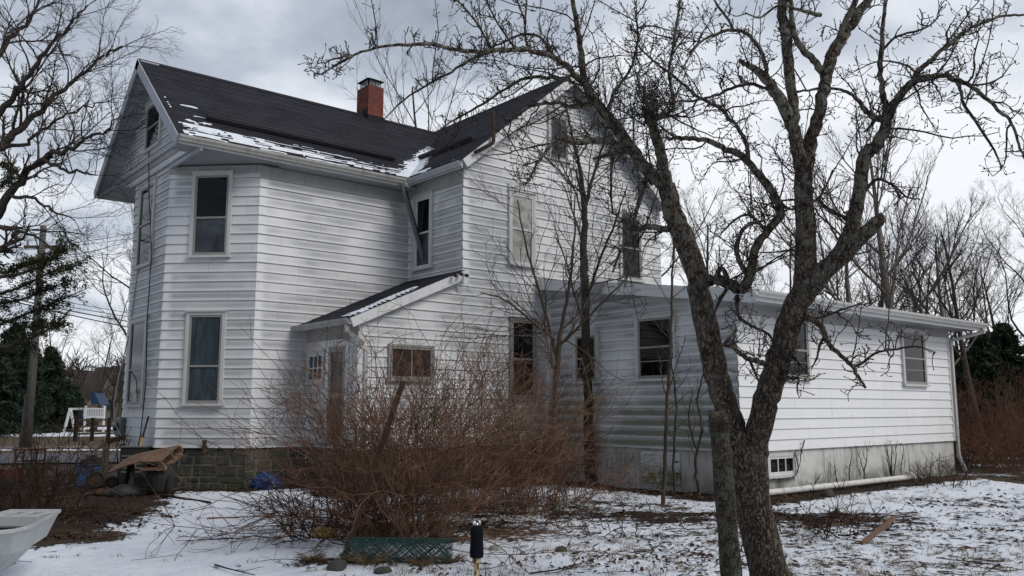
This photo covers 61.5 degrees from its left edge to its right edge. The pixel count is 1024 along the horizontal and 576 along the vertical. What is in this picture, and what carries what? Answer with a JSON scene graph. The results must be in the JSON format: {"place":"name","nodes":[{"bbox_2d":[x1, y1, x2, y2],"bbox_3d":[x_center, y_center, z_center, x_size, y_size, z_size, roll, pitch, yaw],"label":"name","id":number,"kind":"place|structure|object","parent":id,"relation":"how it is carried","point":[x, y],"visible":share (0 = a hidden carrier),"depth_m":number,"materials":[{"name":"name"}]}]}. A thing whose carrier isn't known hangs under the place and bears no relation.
{"place":"outdoors","nodes":[
{"label":"outdoors","id":0,"kind":"place"},
{"bbox_2d":[0,453,305,462],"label":"road","id":1,"kind":"structure","parent":0,"point":[5,456],"depth_m":27.80,"materials":[{"name":"grey asphalt"}]},
{"bbox_2d":[0,421,1023,575],"bbox_3d":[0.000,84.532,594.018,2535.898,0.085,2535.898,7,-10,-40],"label":"ground","id":2,"kind":"structure","parent":0,"point":[89,560],"depth_m":10.96,"materials":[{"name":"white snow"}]},
{"bbox_2d":[0,451,22,494],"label":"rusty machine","id":3,"kind":"object","parent":2,"relation":"on","point":[12,469],"visible":0.52,"depth_m":16.05,"materials":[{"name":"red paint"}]},
{"bbox_2d":[0,342,42,437],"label":"evergreen","id":4,"kind":"object","parent":2,"relation":"on","point":[8,397],"visible":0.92,"depth_m":50.32,"materials":[{"name":"green plant"}]},
{"bbox_2d":[19,393,25,447],"bbox_3d":[-20.421,5.638,36.067,0.351,2.410,0.260,0,-8,0],"label":"pole stub","id":5,"kind":"object","parent":2,"relation":"on","point":[22,423],"visible":0.41,"depth_m":35.95,"materials":[{"name":"grey wood"}]},
{"bbox_2d":[0,509,60,571],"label":"rowboat","id":6,"kind":"object","parent":2,"relation":"on","point":[22,531],"visible":1,"depth_m":8.09,"materials":[{"name":"white plastic"}]},
{"bbox_2d":[12,448,48,490],"bbox_3d":[-9.473,3.561,16.870,0.500,0.810,0.380,0,-8,0],"label":"metal stand","id":7,"kind":"object","parent":2,"relation":"on","point":[18,449],"visible":0.42,"depth_m":16.75,"materials":[{"name":"grey metal"}]},
{"bbox_2d":[0,321,67,433],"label":"evergreen","id":8,"kind":"object","parent":2,"relation":"on","point":[19,370],"visible":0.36,"depth_m":55.56,"materials":[{"name":"green plant"}]},
{"bbox_2d":[22,226,58,447],"bbox_3d":[-19.905,2.129,36.053,1.411,9.575,0.945,-4,-9,25],"label":"utility pole","id":9,"kind":"object","parent":2,"relation":"on","point":[31,388],"visible":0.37,"depth_m":35.99,"materials":[{"name":"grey wood"}]},
{"bbox_2d":[0,150,103,362],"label":"cedar tree","id":10,"kind":"object","parent":2,"relation":"on","point":[32,265],"visible":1,"depth_m":13.40,"materials":[{"name":"green plant"}]},
{"bbox_2d":[20,297,84,358],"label":"bare tree","id":11,"kind":"object","parent":2,"relation":"on","point":[66,336],"visible":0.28,"depth_m":70.29,"materials":[{"name":"brown plant"}]},
{"bbox_2d":[37,345,89,430],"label":"evergreen","id":12,"kind":"object","parent":2,"relation":"on","point":[66,392],"visible":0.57,"depth_m":61.14,"materials":[{"name":"green plant"}]},
{"bbox_2d":[0,394,146,520],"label":"bramble","id":13,"kind":"object","parent":2,"relation":"on","point":[38,488],"visible":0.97,"depth_m":13.07,"materials":[{"name":"plant"}]},
{"bbox_2d":[32,203,134,345],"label":"bare tree","id":14,"kind":"object","parent":2,"relation":"on","point":[109,293],"visible":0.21,"depth_m":41.46,"materials":[{"name":"brown plant"}]},
{"bbox_2d":[63,393,108,431],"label":"play set","id":15,"kind":"object","parent":2,"relation":"on","point":[98,398],"visible":0.92,"depth_m":58.80,"materials":[{"name":"white plastic"}]},
{"bbox_2d":[76,464,100,485],"bbox_3d":[-8.823,3.907,18.033,0.509,0.445,0.424,0,-8,0],"label":"plastic tub","id":16,"kind":"object","parent":2,"relation":"on","point":[83,476],"visible":0.23,"depth_m":17.85,"materials":[{"name":"blue plastic"}]},
{"bbox_2d":[79,373,98,406],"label":"bare tree","id":17,"kind":"object","parent":2,"relation":"on","point":[87,389],"visible":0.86,"depth_m":83.82,"materials":[{"name":"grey plant"}]},
{"bbox_2d":[0,0,183,305],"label":"bare tree","id":18,"kind":"object","parent":2,"relation":"on","point":[19,88],"visible":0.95,"depth_m":20.18,"materials":[{"name":"brown plant"}]},
{"bbox_2d":[64,366,123,420],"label":"house","id":19,"kind":"structure","parent":2,"relation":"on","point":[90,381],"depth_m":111.88,"materials":[{"name":"beige"}]},
{"bbox_2d":[63,342,125,418],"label":"woodland","id":20,"kind":"object","parent":2,"relation":"on","point":[81,369],"visible":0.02,"depth_m":107.56,"materials":[{"name":"plant"}]},
{"bbox_2d":[73,418,115,440],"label":"rail fence","id":21,"kind":"object","parent":2,"relation":"on","point":[92,425],"visible":0.48,"depth_m":43.01,"materials":[{"name":"brown wood"}]},
{"bbox_2d":[86,470,106,488],"bbox_3d":[-8.280,3.815,17.137,0.380,0.378,0.136,2,-8,-16],"label":"hose reel","id":22,"kind":"object","parent":2,"relation":"on","point":[97,478],"visible":0.59,"depth_m":17.11,"materials":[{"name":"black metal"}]},
{"bbox_2d":[78,304,126,430],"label":"bare tree","id":23,"kind":"object","parent":2,"relation":"on","point":[104,372],"visible":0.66,"depth_m":61.50,"materials":[{"name":"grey plant"}]},
{"bbox_2d":[89,435,124,487],"bbox_3d":[-8.165,3.541,17.276,0.719,1.161,0.100,0,-8,0],"label":"junk post","id":24,"kind":"object","parent":2,"relation":"on","point":[113,440],"visible":0.65,"depth_m":17.28,"materials":[{"name":"brown wood"}]},
{"bbox_2d":[96,361,121,418],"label":"bare tree","id":25,"kind":"object","parent":2,"relation":"on","point":[106,392],"visible":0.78,"depth_m":78.86,"materials":[{"name":"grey plant"}]},
{"bbox_2d":[103,476,118,488],"bbox_3d":[-7.757,3.785,16.637,0.300,0.288,0.147,1,-8,-9],"label":"hose reel","id":26,"kind":"object","parent":2,"relation":"on","point":[112,482],"visible":0.76,"depth_m":16.62,"materials":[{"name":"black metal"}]},
{"bbox_2d":[105,274,129,434],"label":"bare tree","id":27,"kind":"object","parent":2,"relation":"on","point":[119,405],"visible":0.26,"depth_m":53.42,"materials":[{"name":"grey plant"}]},
{"bbox_2d":[107,484,140,496],"bbox_3d":[-7.186,3.749,15.933,0.587,0.238,0.400,7,-10,-40],"label":"rubble","id":28,"kind":"object","parent":2,"relation":"on","point":[126,490],"visible":0.88,"depth_m":15.78,"materials":[{"name":"grey stone"}]},
{"bbox_2d":[119,445,151,484],"bbox_3d":[-7.739,3.661,17.663,0.520,0.830,0.440,0,-8,0],"label":"old cabinet","id":29,"kind":"object","parent":2,"relation":"on","point":[129,450],"visible":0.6,"depth_m":17.50,"materials":[{"name":"black metal"}]},
{"bbox_2d":[134,476,148,493],"bbox_3d":[-7.011,3.743,16.332,0.360,0.300,0.315,0,-8,0],"label":"crate","id":30,"kind":"object","parent":2,"relation":"on","point":[141,483],"visible":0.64,"depth_m":16.19,"materials":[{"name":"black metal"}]},
{"bbox_2d":[107,445,183,495],"bbox_3d":[-7.018,3.468,16.381,1.329,0.902,1.049,0,-8,-2],"label":"plywood sheet","id":31,"kind":"object","parent":2,"relation":"on","point":[129,462],"visible":0.98,"depth_m":16.32,"materials":[{"name":"brown wood"}]},
{"bbox_2d":[146,463,177,493],"bbox_3d":[-6.681,3.627,16.406,0.560,0.550,0.554,7,-10,-40],"label":"bucket","id":32,"kind":"object","parent":2,"relation":"on","point":[157,480],"visible":0.84,"depth_m":16.18,"materials":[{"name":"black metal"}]},
{"bbox_2d":[154,493,210,502],"bbox_3d":[-5.948,3.779,15.467,2.056,0.034,0.050,-7,-11,42],"label":"board","id":33,"kind":"object","parent":2,"relation":"on","point":[177,497],"visible":0.93,"depth_m":15.43,"materials":[{"name":"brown wood"}]},
{"bbox_2d":[250,471,282,488],"bbox_3d":[-5.006,3.907,17.578,0.598,0.369,0.656,7,-10,-40],"label":"tarp","id":34,"kind":"object","parent":2,"relation":"on","point":[261,479],"visible":0.55,"depth_m":17.41,"materials":[{"name":"blue plastic"}]},
{"bbox_2d":[291,547,328,562],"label":"grass tussock","id":35,"kind":"object","parent":2,"relation":"on","point":[314,558],"depth_m":9.19,"materials":[{"name":"plant"}]},
{"bbox_2d":[176,438,481,554],"bbox_3d":[-2.258,2.531,10.905,3.760,1.495,3.265,0,-8,3],"label":"arching shrub","id":36,"kind":"object","parent":2,"relation":"on","point":[302,521],"visible":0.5,"depth_m":10.54,"materials":[{"name":"plant"}]},
{"bbox_2d":[134,300,533,542],"bbox_3d":[-2.653,1.831,12.858,6.004,3.629,5.612,0,-8,2],"label":"arching shrub","id":37,"kind":"object","parent":2,"relation":"on","point":[340,426],"visible":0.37,"depth_m":12.56,"materials":[{"name":"brown plant"}]},
{"bbox_2d":[327,559,346,570],"bbox_3d":[-1.771,2.797,8.694,0.176,0.117,0.199,-2,-8,14],"label":"rock","id":38,"kind":"object","parent":2,"relation":"on","point":[337,565],"visible":0.99,"depth_m":8.62,"materials":[{"name":"grey stone"}]},
{"bbox_2d":[333,542,404,565],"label":"grass tussock","id":39,"kind":"object","parent":2,"relation":"on","point":[359,560],"depth_m":8.91,"materials":[{"name":"plant"}]},
{"bbox_2d":[107,281,633,573],"bbox_3d":[-1.208,1.710,10.726,6.204,3.433,5.397,7,-10,-40],"label":"arching shrub","id":40,"kind":"object","parent":2,"relation":"on","point":[427,470],"visible":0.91,"depth_m":10.31,"materials":[{"name":"brown plant"}]},
{"bbox_2d":[341,380,404,559],"bbox_3d":[-1.517,2.024,9.419,0.050,2.039,0.963,-6,-10,37],"label":"rusty bar","id":41,"kind":"object","parent":2,"relation":"on","point":[367,488],"visible":0.81,"depth_m":9.43,"materials":[{"name":"metal"}]},
{"bbox_2d":[374,566,391,573],"bbox_3d":[-1.284,2.811,8.573,0.192,0.065,0.162,7,-10,-40],"label":"rock","id":42,"kind":"object","parent":2,"relation":"on","point":[382,569],"visible":0.99,"depth_m":8.52,"materials":[{"name":"grey stone"}]},
{"bbox_2d":[342,537,453,563],"bbox_3d":[-1.208,2.793,9.154,1.171,0.292,0.291,1,-8,-6],"label":"wire fence roll","id":43,"kind":"object","parent":2,"relation":"on","point":[378,544],"visible":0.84,"depth_m":9.09,"materials":[{"name":"green metal"}]},
{"bbox_2d":[340,0,486,130],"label":"bare tree","id":44,"kind":"object","parent":2,"relation":"on","point":[427,105],"visible":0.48,"depth_m":44.16,"materials":[{"name":"grey plant"}]},
{"bbox_2d":[402,552,440,565],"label":"grass tussock","id":45,"kind":"object","parent":2,"relation":"on","point":[419,563],"depth_m":8.97,"materials":[{"name":"plant"}]},
{"bbox_2d":[438,550,468,564],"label":"grass tussock","id":46,"kind":"object","parent":2,"relation":"on","point":[456,559],"depth_m":9.19,"materials":[{"name":"plant"}]},
{"bbox_2d":[470,520,483,575],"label":"yard tap","id":47,"kind":"object","parent":2,"relation":"on","point":[476,544],"visible":1,"depth_m":5.30,"materials":[{"name":"black plastic"}]},
{"bbox_2d":[317,283,670,519],"bbox_3d":[-0.238,1.773,13.711,5.013,3.728,5.550,0,-8,1],"label":"arching shrub","id":48,"kind":"object","parent":2,"relation":"on","point":[518,469],"visible":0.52,"depth_m":12.94,"materials":[{"name":"brown plant"}]},
{"bbox_2d":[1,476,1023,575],"bbox_3d":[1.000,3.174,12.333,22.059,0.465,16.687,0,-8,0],"label":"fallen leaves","id":49,"kind":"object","parent":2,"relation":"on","point":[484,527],"depth_m":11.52,"materials":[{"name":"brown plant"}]},
{"bbox_2d":[93,58,988,494],"bbox_3d":[0.266,-0.465,22.290,17.795,10.882,15.618,7,-10,-40],"label":"farmhouse","id":50,"kind":"object","parent":2,"relation":"on","point":[281,220],"visible":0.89,"depth_m":18.66,"materials":[{"name":"white wood"}]},
{"bbox_2d":[123,314,149,406],"bbox_3d":[-8.315,1.626,19.028,0.103,1.996,1.235,7,-10,-40],"label":"window","id":51,"kind":"structure","parent":50,"relation":"in","point":[136,362],"depth_m":19.04,"materials":[{"name":"grey glass"}]},
{"bbox_2d":[133,176,157,270],"bbox_3d":[-8.265,-1.440,19.396,0.103,1.972,1.146,7,-10,-40],"label":"window","id":52,"kind":"structure","parent":50,"relation":"in","point":[142,258],"depth_m":19.41,"materials":[{"name":"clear glass"}]},
{"bbox_2d":[141,100,162,155],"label":"window","id":53,"kind":"structure","parent":50,"relation":"in","point":[153,134],"depth_m":19.56,"materials":[{"name":"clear glass"}]},
{"bbox_2d":[179,310,227,405],"bbox_3d":[-6.391,1.451,17.854,0.565,1.979,0.831,11,-13,-53],"label":"window","id":54,"kind":"structure","parent":50,"relation":"in","point":[205,332],"depth_m":17.86,"materials":[{"name":"grey glass"}]},
{"bbox_2d":[186,170,233,257],"bbox_3d":[-6.398,-1.571,18.277,0.588,1.877,0.854,10,-13,-52],"label":"window","id":55,"kind":"structure","parent":50,"relation":"in","point":[212,191],"depth_m":18.28,"materials":[{"name":"black glass"}]},
{"bbox_2d":[303,349,325,384],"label":"window","id":56,"kind":"structure","parent":50,"relation":"in","point":[321,352],"depth_m":18.19,"materials":[{"name":"clear glass"}]},
{"bbox_2d":[323,338,350,445],"bbox_3d":[-3.569,2.113,17.418,0.095,2.129,0.975,7,-10,-40],"label":"porch door","id":57,"kind":"structure","parent":50,"relation":"in","point":[331,349],"depth_m":17.44,"materials":[{"name":"white paint"}]},
{"bbox_2d":[386,344,436,382],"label":"window","id":58,"kind":"structure","parent":50,"relation":"in","point":[425,350],"depth_m":17.66,"materials":[{"name":"brown glass"}]},
{"bbox_2d":[410,190,433,271],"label":"window","id":59,"kind":"structure","parent":50,"relation":"in","point":[423,208],"depth_m":20.04,"materials":[{"name":"clear glass"}]},
{"bbox_2d":[506,188,537,268],"bbox_3d":[0.241,-1.375,20.020,0.874,1.784,0.103,7,-10,-40],"label":"window","id":60,"kind":"structure","parent":50,"relation":"in","point":[514,241],"depth_m":20.01,"materials":[{"name":"white glass"}]},
{"bbox_2d":[509,316,538,399],"bbox_3d":[0.260,1.605,19.620,0.858,1.884,0.103,7,-10,-40],"label":"window","id":61,"kind":"structure","parent":50,"relation":"in","point":[527,348],"depth_m":19.64,"materials":[{"name":"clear glass"}]},
{"bbox_2d":[547,110,570,162],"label":"window","id":62,"kind":"structure","parent":50,"relation":"in","point":[561,122],"depth_m":21.09,"materials":[{"name":"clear glass"}]},
{"bbox_2d":[571,330,600,383],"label":"window","id":63,"kind":"structure","parent":50,"relation":"in","point":[594,334],"depth_m":19.04,"materials":[{"name":"black glass"}]},
{"bbox_2d":[618,211,644,282],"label":"window","id":64,"kind":"structure","parent":50,"relation":"in","point":[634,279],"depth_m":22.39,"materials":[{"name":"black glass"}]},
{"bbox_2d":[632,310,678,381],"bbox_3d":[2.918,1.199,17.582,0.110,1.394,1.121,7,-10,-40],"label":"window","id":65,"kind":"structure","parent":50,"relation":"in","point":[646,336],"depth_m":17.62,"materials":[{"name":"black glass"}]},
{"bbox_2d":[641,451,680,484],"bbox_3d":[2.983,3.599,17.267,0.045,0.622,1.000,7,-10,-40],"label":"cellar door","id":66,"kind":"structure","parent":50,"relation":"in","point":[658,459],"depth_m":17.29,"materials":[{"name":"white paint"}]},
{"bbox_2d":[768,452,799,478],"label":"basement window","id":67,"kind":"structure","parent":50,"relation":"in","point":[780,465],"depth_m":16.61,"materials":[{"name":"white glass"}]},
{"bbox_2d":[776,312,813,380],"bbox_3d":[5.673,1.185,17.266,1.180,1.317,0.103,7,-10,-40],"label":"window","id":68,"kind":"structure","parent":50,"relation":"in","point":[803,351],"depth_m":17.50,"materials":[{"name":"clear glass"}]},
{"bbox_2d":[883,440,898,475],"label":"climbing vine","id":69,"kind":"object","parent":50,"relation":"attached to","point":[890,467],"visible":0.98,"depth_m":19.23,"materials":[{"name":"plant"}]},
{"bbox_2d":[899,327,930,386],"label":"window","id":70,"kind":"structure","parent":50,"relation":"in","point":[914,360],"depth_m":20.53,"materials":[{"name":"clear glass"}]},
{"bbox_2d":[426,370,676,514],"bbox_3d":[0.397,2.597,14.846,4.076,2.413,4.599,-4,-9,27],"label":"arching shrub","id":71,"kind":"object","parent":2,"relation":"on","point":[601,487],"visible":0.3,"depth_m":14.60,"materials":[{"name":"brown plant"}]},
{"bbox_2d":[434,154,678,449],"bbox_3d":[0.823,0.303,16.390,4.665,5.661,2.595,1,-8,-10],"label":"sapling","id":72,"kind":"object","parent":2,"relation":"on","point":[556,351],"visible":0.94,"depth_m":16.39,"materials":[{"name":"beige plant"}]},
{"bbox_2d":[530,553,594,573],"bbox_3d":[0.626,2.804,8.738,0.274,0.093,1.047,-7,-11,43],"label":"stick","id":73,"kind":"object","parent":2,"relation":"on","point":[573,566],"visible":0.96,"depth_m":8.62,"materials":[{"name":"wood"}]},
{"bbox_2d":[503,59,707,482],"bbox_3d":[1.855,-0.563,17.950,4.084,9.255,3.446,1,-8,-7],"label":"young tree","id":74,"kind":"object","parent":2,"relation":"on","point":[585,334],"visible":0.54,"depth_m":18.48,"materials":[{"name":"brown plant"}]},
{"bbox_2d":[536,487,711,540],"bbox_3d":[1.399,2.939,11.545,2.571,0.643,2.168,7,-10,-40],"label":"bramble","id":75,"kind":"object","parent":2,"relation":"on","point":[614,530],"visible":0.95,"depth_m":11.49,"materials":[{"name":"plant"}]},
{"bbox_2d":[298,0,1023,575],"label":"pear tree","id":76,"kind":"object","parent":2,"relation":"on","point":[750,456],"visible":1,"depth_m":7.29,"materials":[{"name":"brown plant"}]},
{"bbox_2d":[593,0,746,276],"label":"bare tree","id":77,"kind":"object","parent":2,"relation":"on","point":[668,269],"visible":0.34,"depth_m":44.90,"materials":[{"name":"grey plant"}]},
{"bbox_2d":[657,316,694,492],"bbox_3d":[2.837,1.972,14.730,0.656,3.095,1.015,-1,-8,10],"label":"sapling","id":78,"kind":"object","parent":2,"relation":"on","point":[674,449],"visible":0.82,"depth_m":14.98,"materials":[{"name":"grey plant"}]},
{"bbox_2d":[640,240,716,506],"bbox_3d":[2.816,1.157,14.281,1.257,4.914,1.064,-2,-8,11],"label":"sapling","id":79,"kind":"object","parent":2,"relation":"on","point":[667,409],"visible":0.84,"depth_m":14.38,"materials":[{"name":"beige plant"}]},
{"bbox_2d":[663,372,707,495],"bbox_3d":[2.995,2.318,14.143,0.800,2.181,0.967,7,-10,-40],"label":"sapling","id":80,"kind":"object","parent":2,"relation":"on","point":[697,448],"visible":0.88,"depth_m":14.18,"materials":[{"name":"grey plant"}]},
{"bbox_2d":[651,158,794,288],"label":"bare tree","id":81,"kind":"object","parent":2,"relation":"on","point":[708,245],"visible":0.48,"depth_m":45.02,"materials":[{"name":"grey plant"}]},
{"bbox_2d":[708,407,746,575],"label":"fence post","id":82,"kind":"object","parent":2,"relation":"on","point":[730,556],"visible":1,"depth_m":5.93,"materials":[{"name":"grey wood"}]},
{"bbox_2d":[714,244,779,289],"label":"bare tree","id":83,"kind":"object","parent":2,"relation":"on","point":[757,272],"visible":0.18,"depth_m":75.74,"materials":[{"name":"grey plant"}]},
{"bbox_2d":[753,171,850,293],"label":"bare tree","id":84,"kind":"object","parent":2,"relation":"on","point":[771,280],"visible":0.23,"depth_m":54.32,"materials":[{"name":"grey plant"}]},
{"bbox_2d":[711,473,909,543],"bbox_3d":[4.023,2.799,11.492,2.084,0.958,2.454,-6,-10,37],"label":"bramble","id":85,"kind":"object","parent":2,"relation":"on","point":[837,515],"visible":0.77,"depth_m":11.10,"materials":[{"name":"plant"}]},
{"bbox_2d":[769,475,910,495],"bbox_3d":[6.391,3.947,17.175,6.422,0.132,0.134,7,-10,-40],"label":"drain pipe","id":86,"kind":"object","parent":2,"relation":"on","point":[796,489],"visible":0.75,"depth_m":17.18,"materials":[{"name":"white plastic"}]},
{"bbox_2d":[789,216,890,305],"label":"bare tree","id":87,"kind":"object","parent":2,"relation":"on","point":[834,286],"visible":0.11,"depth_m":64.71,"materials":[{"name":"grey plant"}]},
{"bbox_2d":[733,76,989,312],"bbox_3d":[15.421,-1.808,38.557,9.793,18.089,7.512,0,-8,-3],"label":"bare poplar","id":88,"kind":"object","parent":2,"relation":"on","point":[880,240],"visible":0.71,"depth_m":38.78,"materials":[{"name":"brown plant"}]},
{"bbox_2d":[773,163,960,309],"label":"bare poplar","id":89,"kind":"object","parent":2,"relation":"on","point":[848,283],"visible":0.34,"depth_m":46.65,"materials":[{"name":"brown plant"}]},
{"bbox_2d":[860,516,895,543],"bbox_3d":[4.472,2.959,10.495,0.711,0.310,0.035,5,-9,-33],"label":"wooden plank","id":90,"kind":"object","parent":2,"relation":"on","point":[877,531],"visible":0.95,"depth_m":10.47,"materials":[{"name":"brown wood"}]},
{"bbox_2d":[843,197,947,312],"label":"bare tree","id":91,"kind":"object","parent":2,"relation":"on","point":[908,266],"visible":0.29,"depth_m":57.53,"materials":[{"name":"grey plant"}]},
{"bbox_2d":[835,190,958,343],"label":"bare tree","id":92,"kind":"object","parent":2,"relation":"on","point":[866,290],"visible":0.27,"depth_m":52.82,"materials":[{"name":"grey plant"}]},
{"bbox_2d":[862,228,933,312],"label":"bare tree","id":93,"kind":"object","parent":2,"relation":"on","point":[897,275],"visible":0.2,"depth_m":79.84,"materials":[{"name":"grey plant"}]},
{"bbox_2d":[848,176,1010,444],"bbox_3d":[18.600,0.736,38.412,6.874,12.928,6.702,-6,-10,36],"label":"bare tree","id":94,"kind":"object","parent":2,"relation":"on","point":[962,356],"visible":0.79,"depth_m":38.26,"materials":[{"name":"brown plant"}]},
{"bbox_2d":[885,197,1004,434],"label":"bare poplar","id":95,"kind":"object","parent":2,"relation":"on","point":[941,313],"visible":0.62,"depth_m":41.60,"materials":[{"name":"brown plant"}]},
{"bbox_2d":[894,231,995,352],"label":"bare tree","id":96,"kind":"object","parent":2,"relation":"on","point":[956,342],"visible":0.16,"depth_m":75.01,"materials":[{"name":"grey plant"}]},
{"bbox_2d":[873,201,1021,344],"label":"bare tree","id":97,"kind":"object","parent":2,"relation":"on","point":[946,301],"visible":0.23,"depth_m":68.92,"materials":[{"name":"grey plant"}]},
{"bbox_2d":[904,453,992,487],"bbox_3d":[8.883,3.780,17.993,1.535,0.728,1.806,4,-9,-24],"label":"weed clump","id":98,"kind":"object","parent":2,"relation":"on","point":[952,470],"visible":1,"depth_m":17.85,"materials":[{"name":"plant"}]},
{"bbox_2d":[898,226,1023,352],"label":"bare tree","id":99,"kind":"object","parent":2,"relation":"on","point":[992,315],"visible":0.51,"depth_m":66.87,"materials":[{"name":"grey plant"}]},
{"bbox_2d":[922,218,1023,345],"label":"bare tree","id":100,"kind":"object","parent":2,"relation":"on","point":[984,305],"visible":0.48,"depth_m":59.67,"materials":[{"name":"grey plant"}]},
{"bbox_2d":[950,356,1023,477],"bbox_3d":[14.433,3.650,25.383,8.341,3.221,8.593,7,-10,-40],"label":"hedge","id":101,"kind":"object","parent":2,"relation":"on","point":[1007,408],"visible":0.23,"depth_m":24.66,"materials":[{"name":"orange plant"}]},
{"bbox_2d":[955,334,1019,438],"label":"evergreen","id":102,"kind":"object","parent":2,"relation":"on","point":[981,358],"visible":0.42,"depth_m":45.12,"materials":[{"name":"green plant"}]},
{"bbox_2d":[960,144,1023,428],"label":"bare tree","id":103,"kind":"object","parent":2,"relation":"on","point":[1007,288],"visible":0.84,"depth_m":44.43,"materials":[{"name":"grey plant"}]},
{"bbox_2d":[987,320,1023,414],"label":"evergreen","id":104,"kind":"object","parent":2,"relation":"on","point":[1006,342],"visible":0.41,"depth_m":51.24,"materials":[{"name":"green plant"}]},
{"bbox_2d":[0,0,1023,373],"label":"sky","id":105,"kind":"structure","parent":0,"point":[261,44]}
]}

